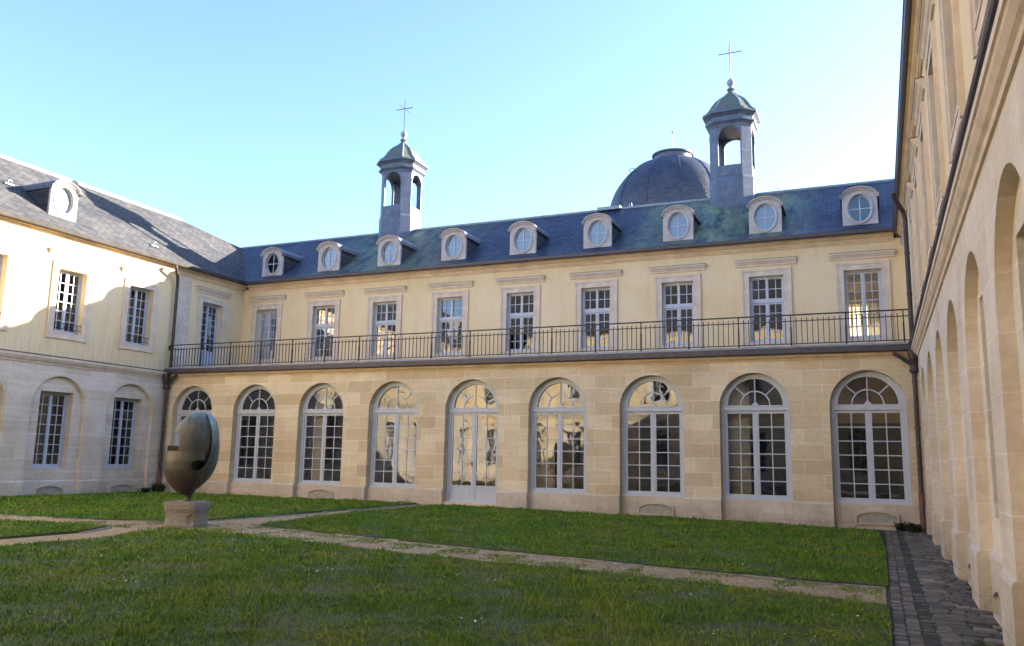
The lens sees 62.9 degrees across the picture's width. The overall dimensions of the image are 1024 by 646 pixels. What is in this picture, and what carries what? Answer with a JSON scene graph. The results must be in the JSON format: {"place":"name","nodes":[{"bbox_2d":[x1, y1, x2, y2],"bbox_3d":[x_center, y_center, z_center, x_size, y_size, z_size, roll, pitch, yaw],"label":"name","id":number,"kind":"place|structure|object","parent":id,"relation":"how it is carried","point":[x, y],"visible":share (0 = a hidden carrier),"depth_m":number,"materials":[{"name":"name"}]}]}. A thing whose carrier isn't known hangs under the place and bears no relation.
{"place":"outdoors","nodes":[
{"label":"outdoors","id":0,"kind":"place"},
{"bbox_2d":[0,518,106,538],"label":"lawn","id":1,"kind":"structure","parent":0,"point":[38,534],"depth_m":17.36,"materials":[{"name":"green plant"}]},
{"bbox_2d":[0,154,248,496],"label":"courtyard building","id":2,"kind":"structure","parent":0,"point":[107,299],"depth_m":34.54,"materials":[{"name":"stone"}]},
{"bbox_2d":[0,255,2,278],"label":"window","id":3,"kind":"structure","parent":2,"relation":"in","point":[1,257],"depth_m":30.75,"materials":[{"name":"grey paint"}]},
{"bbox_2d":[32,391,67,467],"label":"window","id":4,"kind":"structure","parent":2,"relation":"in","point":[43,465],"depth_m":32.57,"materials":[{"name":"grey paint"}]},
{"bbox_2d":[53,270,82,334],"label":"window","id":5,"kind":"structure","parent":2,"relation":"in","point":[68,274],"depth_m":33.30,"materials":[{"name":"grey paint"}]},
{"bbox_2d":[108,398,136,467],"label":"window","id":6,"kind":"structure","parent":2,"relation":"in","point":[122,400],"depth_m":35.66,"materials":[{"name":"grey paint"}]},
{"bbox_2d":[125,286,148,345],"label":"window","id":7,"kind":"structure","parent":2,"relation":"in","point":[136,290],"depth_m":36.37,"materials":[{"name":"grey paint"}]},
{"bbox_2d":[198,303,218,366],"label":"terrace door","id":8,"kind":"structure","parent":2,"relation":"in","point":[204,304],"depth_m":40.19,"materials":[{"name":"grey paint"}]},
{"bbox_2d":[0,489,416,520],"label":"lawn","id":9,"kind":"structure","parent":0,"point":[219,518],"depth_m":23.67,"materials":[{"name":"green plant"}]},
{"bbox_2d":[137,487,152,491],"bbox_3d":[-15.600,7.120,35.658,0.596,0.273,0.682,-3,-10,23],"label":"weed","id":10,"kind":"object","parent":9,"relation":"on","point":[145,489],"visible":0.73,"depth_m":35.57,"materials":[{"name":"green plant"}]},
{"bbox_2d":[151,483,168,491],"bbox_3d":[-15.224,7.119,36.180,0.770,0.457,0.788,7,-11,-34],"label":"weed","id":11,"kind":"object","parent":9,"relation":"on","point":[158,487],"visible":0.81,"depth_m":36.01,"materials":[{"name":"green plant"}]},
{"bbox_2d":[0,504,886,603],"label":"path","id":12,"kind":"structure","parent":0,"point":[113,530],"depth_m":16.21,"materials":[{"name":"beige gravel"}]},
{"bbox_2d":[0,515,163,522],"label":"kerb","id":13,"kind":"structure","parent":12,"relation":"on","point":[73,519],"depth_m":21.25,"materials":[{"name":"stone"}]},
{"bbox_2d":[78,526,111,532],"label":"kerb","id":14,"kind":"structure","parent":12,"relation":"on","point":[108,527],"depth_m":18.40,"materials":[{"name":"stone"}]},
{"bbox_2d":[163,500,210,527],"bbox_3d":[-7.755,4.556,19.969,0.868,0.595,0.872,0,-9,8],"label":"stone pedestal","id":15,"kind":"object","parent":12,"relation":"on","point":[188,514],"visible":0.97,"depth_m":19.61,"materials":[{"name":"stone"}]},
{"bbox_2d":[163,412,219,500],"bbox_3d":[-7.724,3.214,20.192,1.241,2.146,1.197,5,-10,-20],"label":"abstract sculpture","id":16,"kind":"object","parent":15,"relation":"on","point":[190,462],"visible":1,"depth_m":19.95,"materials":[{"name":"grey metal"}]},
{"bbox_2d":[208,504,419,521],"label":"kerb","id":17,"kind":"structure","parent":12,"relation":"on","point":[312,513],"depth_m":25.06,"materials":[{"name":"stone"}]},
{"bbox_2d":[271,527,885,589],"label":"kerb","id":18,"kind":"structure","parent":12,"relation":"on","point":[707,572],"depth_m":15.21,"materials":[{"name":"stone"}]},
{"bbox_2d":[0,526,892,645],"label":"lawn","id":19,"kind":"structure","parent":0,"point":[509,592],"depth_m":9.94,"materials":[{"name":"green plant"}]},
{"bbox_2d":[113,540,861,636],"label":"daisies","id":20,"kind":"object","parent":19,"relation":"on","point":[657,589],"visible":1,"depth_m":10.12,"materials":[{"name":"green plant"}]},
{"bbox_2d":[0,0,902,246],"label":"sky","id":21,"kind":"structure","parent":0,"point":[247,123],"materials":[{"name":"blue"}]},
{"bbox_2d":[260,503,888,590],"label":"lawn","id":22,"kind":"structure","parent":0,"point":[490,547],"depth_m":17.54,"materials":[{"name":"green plant"}]},
{"bbox_2d":[610,131,709,206],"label":"dome","id":23,"kind":"structure","parent":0,"point":[672,174],"depth_m":57.10,"materials":[{"name":"metal"}]},
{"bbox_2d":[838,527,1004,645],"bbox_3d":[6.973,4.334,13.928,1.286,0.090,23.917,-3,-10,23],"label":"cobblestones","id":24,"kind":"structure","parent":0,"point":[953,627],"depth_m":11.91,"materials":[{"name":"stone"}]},
{"bbox_2d":[894,522,906,530],"bbox_3d":[11.572,6.043,24.909,0.553,0.307,0.502,9,-12,-40],"label":"weed","id":25,"kind":"object","parent":24,"relation":"on","point":[901,526],"visible":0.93,"depth_m":24.87,"materials":[{"name":"green plant"}]},
{"bbox_2d":[905,522,926,532],"bbox_3d":[11.796,5.970,24.481,0.566,0.330,0.744,1,-9,3],"label":"weed","id":26,"kind":"object","parent":24,"relation":"on","point":[913,527],"visible":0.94,"depth_m":24.40,"materials":[{"name":"green plant"}]},
{"bbox_2d":[964,639,994,645],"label":"weed","id":27,"kind":"object","parent":24,"relation":"on","point":[982,643],"visible":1,"depth_m":8.60,"materials":[{"name":"green plant"}]},
{"label":"ground","id":28,"kind":"structure","parent":0,"visible":0},
{"bbox_2d":[160,42,925,532],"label":"courtyard building","id":29,"kind":"structure","parent":28,"relation":"on","point":[810,430],"depth_m":32.85,"materials":[{"name":"stone"}]},
{"bbox_2d":[175,386,211,445],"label":"arched window","id":30,"kind":"structure","parent":29,"relation":"in","point":[180,412],"depth_m":37.05,"materials":[{"name":"grey paint"}]},
{"bbox_2d":[238,420,246,477],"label":"window pane","id":31,"kind":"structure","parent":29,"relation":"in","point":[244,422],"depth_m":40.39,"materials":[{"name":"clear glass"}]},
{"bbox_2d":[232,385,274,482],"bbox_3d":[-10.762,4.631,35.338,2.200,4.140,0.160,-3,-10,23],"label":"arched window","id":32,"kind":"structure","parent":29,"relation":"in","point":[268,412],"depth_m":35.44,"materials":[{"name":"grey paint"}]},
{"bbox_2d":[256,310,276,360],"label":"window","id":33,"kind":"structure","parent":29,"relation":"in","point":[267,318],"depth_m":41.49,"materials":[{"name":"grey paint"}]},
{"bbox_2d":[304,422,308,479],"bbox_3d":[-8.882,6.092,38.634,2.500,2.990,0.090,-3,-10,23],"label":"window pane","id":34,"kind":"structure","parent":29,"relation":"in","point":[307,436],"depth_m":38.89,"materials":[{"name":"clear glass"}]},
{"bbox_2d":[297,383,343,484],"bbox_3d":[-7.643,4.469,33.992,2.200,4.140,0.160,-3,-10,23],"label":"arched window","id":35,"kind":"structure","parent":29,"relation":"in","point":[335,412],"depth_m":34.09,"materials":[{"name":"grey paint"}]},
{"bbox_2d":[313,306,334,358],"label":"window","id":36,"kind":"structure","parent":29,"relation":"in","point":[320,326],"depth_m":40.16,"materials":[{"name":"grey paint"}]},
{"bbox_2d":[373,302,395,355],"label":"window","id":37,"kind":"structure","parent":29,"relation":"in","point":[387,322],"depth_m":38.80,"materials":[{"name":"grey paint"}]},
{"bbox_2d":[368,382,417,487],"bbox_3d":[-4.525,4.306,32.647,2.200,4.140,0.160,-3,-10,23],"label":"arched window","id":38,"kind":"structure","parent":29,"relation":"in","point":[397,411],"depth_m":32.73,"materials":[{"name":"grey paint"}]},
{"bbox_2d":[408,425,416,483],"bbox_3d":[-4.435,5.910,36.706,1.400,2.890,0.090,-3,-10,23],"label":"window pane","id":39,"kind":"structure","parent":29,"relation":"in","point":[412,443],"depth_m":36.65,"materials":[{"name":"clear glass"}]},
{"bbox_2d":[438,297,462,353],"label":"window","id":40,"kind":"structure","parent":29,"relation":"in","point":[458,318],"depth_m":37.45,"materials":[{"name":"grey paint"}]},
{"bbox_2d":[446,380,498,503],"bbox_3d":[-1.412,4.366,31.264,2.200,4.590,0.162,-3,-10,23],"label":"arched door","id":41,"kind":"structure","parent":29,"relation":"in","point":[472,493],"depth_m":31.28,"materials":[{"name":"grey paint"}]},
{"bbox_2d":[459,428,490,485],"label":"glass pane","id":42,"kind":"structure","parent":29,"relation":"in","point":[467,443],"depth_m":35.44,"materials":[{"name":"clear glass"}]},
{"bbox_2d":[507,292,533,350],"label":"window","id":43,"kind":"structure","parent":29,"relation":"in","point":[522,315],"depth_m":36.09,"materials":[{"name":"grey paint"}]},
{"bbox_2d":[168,309,908,367],"bbox_3d":[-1.610,0.815,31.510,29.980,1.090,0.100,-3,-10,23],"label":"balcony railing","id":44,"kind":"object","parent":29,"relation":"on","point":[522,333],"visible":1,"depth_m":30.44,"materials":[{"name":"black metal"}]},
{"bbox_2d":[530,378,586,493],"bbox_3d":[1.711,3.982,29.956,2.200,4.140,0.160,-3,-10,23],"label":"arched window","id":45,"kind":"structure","parent":29,"relation":"in","point":[559,410],"depth_m":30.00,"materials":[{"name":"grey paint"}]},
{"bbox_2d":[574,423,583,488],"bbox_3d":[3.040,5.496,33.485,1.100,2.940,0.090,-3,-10,23],"label":"window pane","id":46,"kind":"structure","parent":29,"relation":"in","point":[579,431],"depth_m":33.60,"materials":[{"name":"clear glass"}]},
{"bbox_2d":[582,287,609,348],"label":"window","id":47,"kind":"structure","parent":29,"relation":"in","point":[597,311],"depth_m":34.75,"materials":[{"name":"grey paint"}]},
{"bbox_2d":[622,376,684,496],"bbox_3d":[4.829,3.820,28.611,2.200,4.140,0.160,-3,-10,23],"label":"arched window","id":48,"kind":"structure","parent":29,"relation":"in","point":[626,409],"depth_m":28.62,"materials":[{"name":"grey paint"}]},
{"bbox_2d":[637,418,679,491],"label":"window panes","id":49,"kind":"structure","parent":29,"relation":"in","point":[645,432],"depth_m":32.33,"materials":[{"name":"clear glass"}]},
{"bbox_2d":[663,282,693,345],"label":"window","id":50,"kind":"structure","parent":29,"relation":"in","point":[678,307],"depth_m":33.37,"materials":[{"name":"grey paint"}]},
{"bbox_2d":[721,374,792,500],"bbox_3d":[7.948,3.658,27.265,2.200,4.140,0.160,-3,-10,23],"label":"arched window","id":51,"kind":"structure","parent":29,"relation":"in","point":[754,409],"depth_m":27.26,"materials":[{"name":"grey paint"}]},
{"bbox_2d":[749,276,785,341],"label":"window","id":52,"kind":"structure","parent":29,"relation":"in","point":[773,301],"depth_m":32.01,"materials":[{"name":"grey paint"}]},
{"bbox_2d":[751,429,786,495],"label":"window panes","id":53,"kind":"structure","parent":29,"relation":"in","point":[780,488],"depth_m":30.65,"materials":[{"name":"clear glass"}]},
{"bbox_2d":[844,269,884,338],"bbox_3d":[12.894,-0.666,30.658,1.280,2.570,0.130,-3,-10,23],"label":"window","id":54,"kind":"structure","parent":29,"relation":"in","point":[862,273],"depth_m":30.67,"materials":[{"name":"grey paint"}]},
{"bbox_2d":[849,301,879,335],"bbox_3d":[15.711,0.400,37.563,1.560,2.700,0.050,-3,-10,23],"label":"rear window frame","id":55,"kind":"structure","parent":29,"relation":"in","point":[860,303],"depth_m":37.60,"materials":[{"name":"grey paint"}]},
{"bbox_2d":[830,371,912,504],"bbox_3d":[11.066,3.495,25.920,2.200,4.140,0.160,-3,-10,23],"label":"arched window","id":56,"kind":"structure","parent":29,"relation":"in","point":[867,408],"depth_m":25.90,"materials":[{"name":"grey paint"}]},
{"bbox_2d":[831,423,912,502],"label":"window panes","id":57,"kind":"structure","parent":29,"relation":"in","point":[859,434],"depth_m":29.34,"materials":[{"name":"clear glass"}]},
{"bbox_2d":[890,0,1023,645],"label":"courtyard building","id":58,"kind":"structure","parent":28,"relation":"on","point":[957,196],"depth_m":11.50,"materials":[{"name":"stone"}]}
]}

